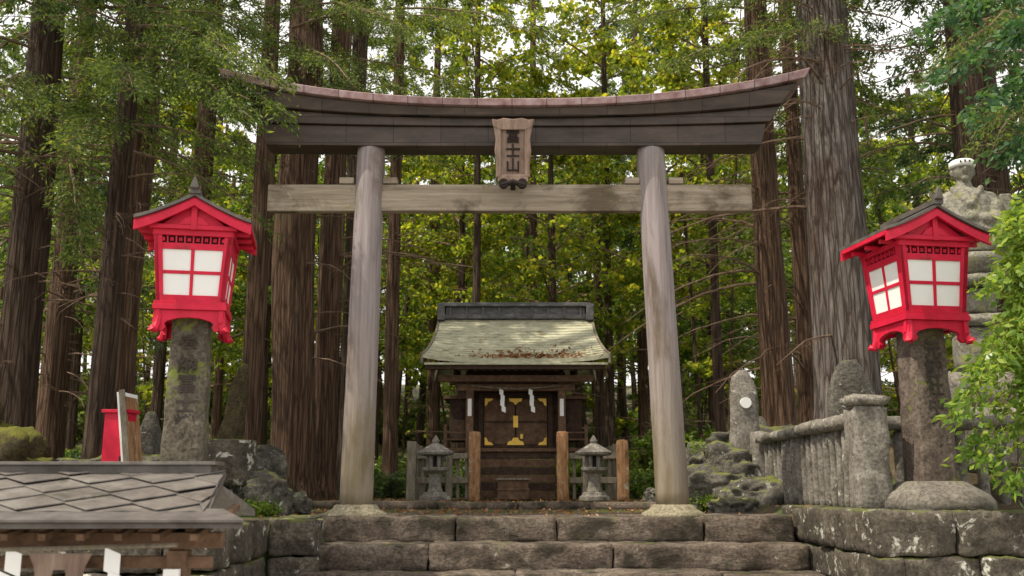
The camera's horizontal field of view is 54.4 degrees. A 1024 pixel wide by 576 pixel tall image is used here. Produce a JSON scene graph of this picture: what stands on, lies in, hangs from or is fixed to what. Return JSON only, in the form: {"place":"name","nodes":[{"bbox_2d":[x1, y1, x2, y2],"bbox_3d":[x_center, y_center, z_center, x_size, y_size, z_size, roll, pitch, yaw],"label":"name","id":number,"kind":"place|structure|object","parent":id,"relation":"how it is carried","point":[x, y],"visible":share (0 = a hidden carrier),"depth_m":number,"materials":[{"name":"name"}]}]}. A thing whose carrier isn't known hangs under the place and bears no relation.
{"place":"outdoors","nodes":[
{"label":"outdoors","id":0,"kind":"place"},
{"bbox_2d":[0,461,254,575],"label":"roofed pavilion","id":1,"kind":"structure","parent":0,"point":[179,509],"depth_m":5.13,"materials":[{"name":"grey wood"}]},
{"bbox_2d":[133,176,256,460],"bbox_3d":[-3.307,0.495,10.289,1.140,3.114,1.093,2,-12,-11],"label":"red lantern on stone post","id":2,"kind":"object","parent":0,"point":[196,240],"visible":1,"depth_m":10.07,"materials":[{"name":"paint"}]},
{"bbox_2d":[0,0,1023,384],"label":"sky","id":3,"kind":"structure","parent":0,"point":[550,16],"materials":[{"name":"white"}]},
{"bbox_2d":[75,375,1023,574],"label":"ground","id":4,"kind":"structure","parent":0,"point":[774,509],"depth_m":14.69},
{"bbox_2d":[56,449,80,459],"bbox_3d":[-7.764,3.390,19.147,2.210,1.081,2.098,-5,-12,24],"label":"shrub","id":5,"kind":"object","parent":4,"relation":"on","point":[75,454],"visible":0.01,"depth_m":19.00,"materials":[{"name":"green plant"}]},
{"bbox_2d":[0,0,149,460],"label":"mossy tree","id":6,"kind":"object","parent":4,"relation":"on","point":[17,443],"visible":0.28,"depth_m":11.17,"materials":[{"name":"green plant"}]},
{"bbox_2d":[0,140,164,451],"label":"maple tree","id":7,"kind":"object","parent":4,"relation":"on","point":[71,431],"visible":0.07,"depth_m":32.99,"materials":[{"name":"green plant"}]},
{"bbox_2d":[0,0,169,457],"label":"cedar tree","id":8,"kind":"object","parent":4,"relation":"on","point":[144,291],"visible":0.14,"depth_m":24.19,"materials":[{"name":"green plant"}]},
{"bbox_2d":[0,0,214,460],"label":"cedar tree","id":9,"kind":"object","parent":4,"relation":"on","point":[51,399],"visible":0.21,"depth_m":20.12,"materials":[{"name":"green plant"}]},
{"bbox_2d":[0,0,217,428],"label":"cedar tree","id":10,"kind":"object","parent":4,"relation":"on","point":[28,238],"visible":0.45,"depth_m":16.27,"materials":[{"name":"green plant"}]},
{"bbox_2d":[101,409,139,460],"bbox_3d":[-4.620,2.052,11.649,0.340,1.240,0.310,0,-11,0],"label":"red cabinet","id":11,"kind":"object","parent":4,"relation":"on","point":[111,446],"visible":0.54,"depth_m":11.58,"materials":[{"name":"paint"}]},
{"bbox_2d":[117,389,141,460],"bbox_3d":[-4.451,1.947,11.685,0.300,1.468,0.520,0,-11,0],"label":"leaning signboard","id":12,"kind":"object","parent":4,"relation":"on","point":[130,441],"visible":0.52,"depth_m":11.59,"materials":[{"name":"brown wood"}]},
{"bbox_2d":[0,0,286,458],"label":"cedar tree","id":13,"kind":"object","parent":4,"relation":"on","point":[103,368],"visible":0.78,"depth_m":14.60,"materials":[{"name":"green plant"}]},
{"bbox_2d":[0,0,287,408],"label":"cedar tree","id":14,"kind":"object","parent":4,"relation":"on","point":[140,189],"visible":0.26,"depth_m":17.44,"materials":[{"name":"green plant"}]},
{"bbox_2d":[140,411,160,454],"bbox_3d":[-5.596,2.351,15.336,0.401,0.917,0.315,0,-11,0],"label":"stone monument","id":15,"kind":"object","parent":4,"relation":"on","point":[150,433],"visible":0.57,"depth_m":15.28,"materials":[{"name":"grey stone"}]},
{"bbox_2d":[51,96,252,436],"bbox_3d":[-11.286,-0.316,32.051,6.758,13.000,7.626,0,-11,0],"label":"maple tree","id":16,"kind":"object","parent":4,"relation":"on","point":[159,378],"visible":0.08,"depth_m":31.44,"materials":[{"name":"green plant"}]},
{"bbox_2d":[0,514,325,575],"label":"stone retaining wall","id":17,"kind":"structure","parent":4,"relation":"on","point":[292,545],"depth_m":10.25,"materials":[{"name":"grey stone"}]},
{"bbox_2d":[59,438,312,515],"bbox_3d":[-4.622,2.756,13.784,3.760,1.285,1.606,-2,-11,10],"label":"boulder pile","id":18,"kind":"object","parent":4,"relation":"on","point":[252,469],"visible":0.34,"depth_m":13.15,"materials":[{"name":"stone"}]},
{"bbox_2d":[217,364,248,439],"bbox_3d":[-4.010,1.763,14.246,0.444,1.355,0.248,0,-11,0],"label":"stone monument","id":19,"kind":"object","parent":18,"relation":"on","point":[232,423],"visible":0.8,"depth_m":14.20,"materials":[{"name":"grey stone"}]},
{"bbox_2d":[100,0,320,343],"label":"cedar tree","id":20,"kind":"object","parent":4,"relation":"on","point":[157,197],"visible":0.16,"depth_m":23.56,"materials":[{"name":"green plant"}]},
{"bbox_2d":[176,108,345,444],"bbox_3d":[-7.503,-0.428,30.781,6.573,13.064,6.380,0,-11,0],"label":"maple tree","id":21,"kind":"object","parent":4,"relation":"on","point":[216,342],"visible":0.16,"depth_m":30.11,"materials":[{"name":"green plant"}]},
{"bbox_2d":[238,495,285,516],"bbox_3d":[-3.258,2.871,12.870,0.690,0.397,0.760,0,-11,0],"label":"fern clump","id":22,"kind":"object","parent":4,"relation":"on","point":[264,510],"visible":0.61,"depth_m":12.71,"materials":[{"name":"green plant"}]},
{"bbox_2d":[210,0,355,445],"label":"cedar tree","id":23,"kind":"object","parent":4,"relation":"on","point":[256,304],"visible":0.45,"depth_m":19.32,"materials":[{"name":"brown plant"}]},
{"bbox_2d":[234,0,370,500],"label":"cedar tree","id":24,"kind":"object","parent":4,"relation":"on","point":[293,432],"visible":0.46,"depth_m":20.14,"materials":[{"name":"brown plant"}]},
{"bbox_2d":[315,0,353,500],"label":"cedar tree","id":25,"kind":"object","parent":4,"relation":"on","point":[329,286],"visible":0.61,"depth_m":21.09,"materials":[{"name":"brown plant"}]},
{"bbox_2d":[317,0,423,495],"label":"cedar tree","id":26,"kind":"object","parent":4,"relation":"on","point":[357,45],"visible":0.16,"depth_m":23.57,"materials":[{"name":"brown plant"}]},
{"bbox_2d":[338,471,405,498],"bbox_3d":[-3.217,4.613,22.789,1.913,0.991,2.251,-8,-14,35],"label":"shrub","id":27,"kind":"object","parent":4,"relation":"on","point":[383,487],"visible":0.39,"depth_m":22.69,"materials":[{"name":"green plant"}]},
{"bbox_2d":[324,0,458,494],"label":"cedar tree","id":28,"kind":"object","parent":4,"relation":"on","point":[390,424],"visible":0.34,"depth_m":25.88,"materials":[{"name":"green plant"}]},
{"bbox_2d":[314,155,489,462],"bbox_3d":[-5.023,0.072,33.959,7.352,14.005,6.139,4,-12,-19],"label":"maple tree","id":29,"kind":"object","parent":4,"relation":"on","point":[408,164],"visible":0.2,"depth_m":33.62,"materials":[{"name":"green plant"}]},
{"bbox_2d":[417,435,453,500],"bbox_3d":[-1.420,3.333,18.455,0.692,1.196,0.605,0,-11,0],"label":"stone lantern","id":30,"kind":"object","parent":4,"relation":"on","point":[435,452],"visible":0.98,"depth_m":18.31,"materials":[{"name":"grey stone"}]},
{"bbox_2d":[381,0,492,446],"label":"cedar tree","id":31,"kind":"object","parent":4,"relation":"on","point":[432,404],"visible":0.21,"depth_m":36.04,"materials":[{"name":"green plant"}]},
{"bbox_2d":[379,171,512,443],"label":"maple tree","id":32,"kind":"object","parent":4,"relation":"on","point":[499,260],"visible":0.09,"depth_m":37.91,"materials":[{"name":"green plant"}]},
{"bbox_2d":[378,155,539,474],"bbox_3d":[-1.620,0.375,31.623,6.601,12.358,6.620,6,-13,-26],"label":"maple tree","id":33,"kind":"object","parent":4,"relation":"on","point":[460,248],"visible":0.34,"depth_m":31.30,"materials":[{"name":"green plant"}]},
{"bbox_2d":[426,467,494,497],"bbox_3d":[-1.535,5.130,25.225,2.204,1.259,2.553,0,-11,0],"label":"shrub","id":34,"kind":"object","parent":4,"relation":"on","point":[461,490],"visible":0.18,"depth_m":24.90,"materials":[{"name":"green plant"}]},
{"bbox_2d":[368,0,566,482],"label":"maple tree","id":35,"kind":"object","parent":4,"relation":"on","point":[501,72],"visible":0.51,"depth_m":28.40,"materials":[{"name":"green plant"}]},
{"bbox_2d":[37,369,899,496],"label":"undergrowth","id":36,"kind":"object","parent":4,"relation":"on","point":[644,460],"visible":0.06,"depth_m":46.08,"materials":[{"name":"green plant"}]},
{"bbox_2d":[311,501,655,509],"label":"stone kerb","id":37,"kind":"structure","parent":4,"relation":"on","point":[434,505],"depth_m":16.61,"materials":[{"name":"grey stone"}]},
{"bbox_2d":[0,0,1023,437],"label":"overhanging cedar boughs","id":38,"kind":"object","parent":4,"relation":"on","point":[202,46],"visible":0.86,"depth_m":14.38,"materials":[{"name":"green plant"}]},
{"bbox_2d":[907,0,1023,198],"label":"overhanging maple boughs","id":39,"kind":"object","parent":38,"relation":"attached to","point":[1012,36],"visible":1,"depth_m":10.99,"materials":[{"name":"green plant"}]},
{"bbox_2d":[0,0,1023,464],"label":"distant trees","id":40,"kind":"object","parent":4,"relation":"on","point":[638,398],"visible":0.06,"depth_m":43.48,"materials":[{"name":"green plant"}]},
{"bbox_2d":[496,477,530,499],"bbox_3d":[0.020,3.929,19.534,0.680,0.430,0.430,0,-11,0],"label":"offering box","id":41,"kind":"object","parent":4,"relation":"on","point":[512,488],"visible":1,"depth_m":19.36,"materials":[{"name":"brown wood"}]},
{"bbox_2d":[420,302,610,497],"bbox_3d":[0.075,2.373,21.216,3.757,4.140,3.660,0,-11,0],"label":"wooden shrine","id":42,"kind":"object","parent":4,"relation":"on","point":[519,413],"visible":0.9,"depth_m":20.62,"materials":[{"name":"brown wood"}]},
{"bbox_2d":[478,393,552,447],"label":"doors","id":43,"kind":"structure","parent":42,"relation":"in","point":[499,430],"depth_m":20.69,"materials":[{"name":"brown wood"}]},
{"bbox_2d":[458,345,594,357],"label":"fallen leaves","id":44,"kind":"object","parent":42,"relation":"on","point":[518,355],"visible":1,"depth_m":19.79,"materials":[{"name":"brown plant"}]},
{"bbox_2d":[406,431,629,500],"bbox_3d":[0.109,3.685,20.365,4.262,1.353,2.895,0,-11,0],"label":"wooden shrine fence","id":45,"kind":"object","parent":4,"relation":"on","point":[615,479],"visible":0.73,"depth_m":18.99,"materials":[{"name":"brown wood"}]},
{"bbox_2d":[448,180,614,395],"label":"maple tree","id":46,"kind":"object","parent":4,"relation":"on","point":[526,250],"visible":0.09,"depth_m":40.93,"materials":[{"name":"green plant"}]},
{"bbox_2d":[445,0,619,300],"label":"cedar tree","id":47,"kind":"object","parent":4,"relation":"on","point":[542,59],"visible":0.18,"depth_m":37.95,"materials":[{"name":"green plant"}]},
{"bbox_2d":[437,65,676,432],"bbox_3d":[1.062,-0.136,29.082,6.139,12.984,7.352,9,-15,-39],"label":"maple tree","id":48,"kind":"object","parent":4,"relation":"on","point":[526,270],"visible":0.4,"depth_m":29.40,"materials":[{"name":"green plant"}]},
{"bbox_2d":[297,514,823,575],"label":"stone steps","id":49,"kind":"structure","parent":4,"relation":"on","point":[600,545],"depth_m":11.07,"materials":[{"name":"grey stone"}]},
{"bbox_2d":[217,67,809,517],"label":"torii gate","id":50,"kind":"structure","parent":49,"relation":"on","point":[373,129],"depth_m":12.97,"materials":[{"name":"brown wood"}]},
{"bbox_2d":[492,118,533,189],"bbox_3d":[0.012,-1.712,12.875,0.536,0.905,0.370,0,-5,0],"label":"shrine name plaque","id":51,"kind":"object","parent":50,"relation":"attached to","point":[512,147],"visible":1,"depth_m":12.73,"materials":[{"name":"brown wood"}]},
{"bbox_2d":[388,512,757,516],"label":"stone paving","id":52,"kind":"structure","parent":4,"relation":"on","point":[590,514],"depth_m":13.10,"materials":[{"name":"grey stone"}]},
{"bbox_2d":[256,446,892,516],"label":"leaf litter","id":53,"kind":"object","parent":4,"relation":"on","point":[475,509],"visible":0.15,"depth_m":15.69,"materials":[{"name":"brown plant"}]},
{"bbox_2d":[492,155,688,462],"bbox_3d":[3.110,0.565,34.598,6.243,13.380,6.457,5,-12,-22],"label":"maple tree","id":54,"kind":"object","parent":4,"relation":"on","point":[599,411],"visible":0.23,"depth_m":34.03,"materials":[{"name":"green plant"}]},
{"bbox_2d":[575,435,611,500],"bbox_3d":[1.520,3.333,18.455,0.692,1.196,0.605,0,-11,0],"label":"stone lantern","id":55,"kind":"object","parent":4,"relation":"on","point":[593,452],"visible":1,"depth_m":18.31,"materials":[{"name":"grey stone"}]},
{"bbox_2d":[499,0,696,446],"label":"maple tree","id":56,"kind":"object","parent":4,"relation":"on","point":[604,47],"visible":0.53,"depth_m":30.23,"materials":[{"name":"green plant"}]},
{"bbox_2d":[603,474,650,498],"bbox_3d":[2.918,4.700,23.509,1.873,1.092,2.038,0,-11,0],"label":"shrub","id":57,"kind":"object","parent":4,"relation":"on","point":[633,495],"visible":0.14,"depth_m":23.04,"materials":[{"name":"green plant"}]},
{"bbox_2d":[629,468,654,497],"bbox_3d":[3.632,4.266,22.246,2.178,1.114,1.965,0,-11,0],"label":"shrub","id":58,"kind":"object","parent":4,"relation":"on","point":[650,480],"visible":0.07,"depth_m":22.22,"materials":[{"name":"green plant"}]},
{"bbox_2d":[538,41,754,450],"bbox_3d":[4.138,-0.543,27.899,6.679,12.421,7.413,0,-11,0],"label":"maple tree","id":59,"kind":"object","parent":4,"relation":"on","point":[614,282],"visible":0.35,"depth_m":27.73,"materials":[{"name":"green plant"}]},
{"bbox_2d":[597,1,789,431],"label":"maple tree","id":60,"kind":"object","parent":4,"relation":"on","point":[742,165],"visible":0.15,"depth_m":31.42,"materials":[{"name":"green plant"}]},
{"bbox_2d":[591,0,799,431],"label":"maple tree","id":61,"kind":"object","parent":4,"relation":"on","point":[704,32],"visible":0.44,"depth_m":26.11,"materials":[{"name":"green plant"}]},
{"bbox_2d":[689,491,715,511],"bbox_3d":[2.757,3.173,14.752,0.819,0.401,0.812,0,-11,0],"label":"fern clump","id":62,"kind":"object","parent":4,"relation":"on","point":[703,502],"visible":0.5,"depth_m":14.52,"materials":[{"name":"green plant"}]},
{"bbox_2d":[632,166,791,423],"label":"maple tree","id":63,"kind":"object","parent":4,"relation":"on","point":[686,355],"visible":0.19,"depth_m":36.78,"materials":[{"name":"green plant"}]},
{"bbox_2d":[642,424,797,512],"bbox_3d":[3.561,2.917,15.669,2.635,1.631,4.050,0,-11,0],"label":"boulder pile","id":64,"kind":"object","parent":4,"relation":"on","point":[724,472],"visible":0.52,"depth_m":14.61,"materials":[{"name":"grey stone"}]},
{"bbox_2d":[687,438,732,458],"bbox_3d":[3.230,2.562,15.769,0.935,0.443,0.680,-8,-14,35],"label":"fern clump","id":65,"kind":"object","parent":64,"relation":"on","point":[695,447],"visible":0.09,"depth_m":15.80,"materials":[{"name":"green plant"}]},
{"bbox_2d":[729,369,759,452],"bbox_3d":[3.617,1.928,15.501,0.505,1.337,0.257,0,-11,0],"label":"stone monument","id":66,"kind":"object","parent":64,"relation":"on","point":[744,419],"visible":0.91,"depth_m":15.43,"materials":[{"name":"stone"}]},
{"bbox_2d":[759,417,766,425],"bbox_3d":[4.152,2.463,16.644,0.289,0.616,0.207,0,-11,0],"label":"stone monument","id":67,"kind":"object","parent":64,"relation":"on","point":[761,421],"visible":0.13,"depth_m":16.64,"materials":[{"name":"grey stone"}]},
{"bbox_2d":[673,0,894,426],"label":"cedar tree","id":68,"kind":"object","parent":4,"relation":"on","point":[778,398],"visible":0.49,"depth_m":19.40,"materials":[{"name":"brown plant"}]},
{"bbox_2d":[631,0,987,447],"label":"cedar tree","id":69,"kind":"object","parent":4,"relation":"on","point":[841,314],"visible":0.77,"depth_m":15.93,"materials":[{"name":"grey plant"}]},
{"bbox_2d":[706,0,921,424],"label":"cedar tree","id":70,"kind":"object","parent":4,"relation":"on","point":[802,314],"visible":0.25,"depth_m":21.10,"materials":[{"name":"green plant"}]},
{"bbox_2d":[695,0,945,415],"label":"maple tree","id":71,"kind":"object","parent":4,"relation":"on","point":[782,169],"visible":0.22,"depth_m":24.18,"materials":[{"name":"green plant"}]},
{"bbox_2d":[745,78,952,375],"bbox_3d":[10.062,-0.945,30.681,6.457,13.064,6.243,8,-14,-35],"label":"maple tree","id":72,"kind":"object","parent":4,"relation":"on","point":[894,207],"visible":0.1,"depth_m":30.64,"materials":[{"name":"green plant"}]},
{"bbox_2d":[826,358,873,417],"bbox_3d":[4.841,1.590,14.195,0.810,1.172,0.347,0,-11,0],"label":"stone monument","id":73,"kind":"object","parent":4,"relation":"on","point":[849,377],"visible":0.55,"depth_m":14.17,"materials":[{"name":"grey stone"}]},
{"bbox_2d":[750,394,1023,508],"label":"stone fence","id":74,"kind":"object","parent":4,"relation":"on","point":[839,461],"visible":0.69,"depth_m":11.38,"materials":[{"name":"grey stone"}]},
{"bbox_2d":[782,504,1023,575],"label":"stone retaining wall","id":75,"kind":"structure","parent":4,"relation":"on","point":[897,542],"depth_m":9.16,"materials":[{"name":"grey stone"}]},
{"bbox_2d":[883,481,998,510],"bbox_3d":[4.470,2.209,10.572,1.240,0.310,1.240,0,-11,0],"label":"stone lantern base","id":76,"kind":"object","parent":75,"relation":"on","point":[933,495],"visible":0.84,"depth_m":10.13,"materials":[{"name":"grey stone"}]},
{"bbox_2d":[839,187,990,480],"bbox_3d":[4.472,0.548,10.889,1.200,3.106,1.150,2,-11,-9],"label":"red lantern on stone post","id":77,"kind":"object","parent":76,"relation":"on","point":[914,261],"visible":0.98,"depth_m":10.66,"materials":[{"name":"paint"}]},
{"bbox_2d":[931,193,1023,508],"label":"leafy shrub branches","id":78,"kind":"object","parent":75,"relation":"on","point":[998,341],"visible":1,"depth_m":9.47,"materials":[{"name":"green plant"}]},
{"bbox_2d":[858,88,955,372],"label":"maple tree","id":79,"kind":"object","parent":4,"relation":"on","point":[949,349],"visible":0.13,"depth_m":32.97,"materials":[{"name":"green plant"}]},
{"bbox_2d":[847,0,1023,381],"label":"cedar tree","id":80,"kind":"object","parent":4,"relation":"on","point":[995,178],"visible":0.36,"depth_m":18.81,"materials":[{"name":"green plant"}]},
{"bbox_2d":[852,0,1023,312],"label":"cedar tree","id":81,"kind":"object","parent":4,"relation":"on","point":[958,100],"visible":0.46,"depth_m":16.05,"materials":[{"name":"green plant"}]},
{"bbox_2d":[864,2,1023,371],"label":"cedar tree","id":82,"kind":"object","parent":4,"relation":"on","point":[1015,180],"visible":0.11,"depth_m":24.43,"materials":[{"name":"green plant"}]},
{"bbox_2d":[942,158,1023,473],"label":"stone statue on pedestal","id":83,"kind":"object","parent":4,"relation":"on","point":[967,200],"visible":0.41,"depth_m":12.59,"materials":[{"name":"grey stone"}]}
]}

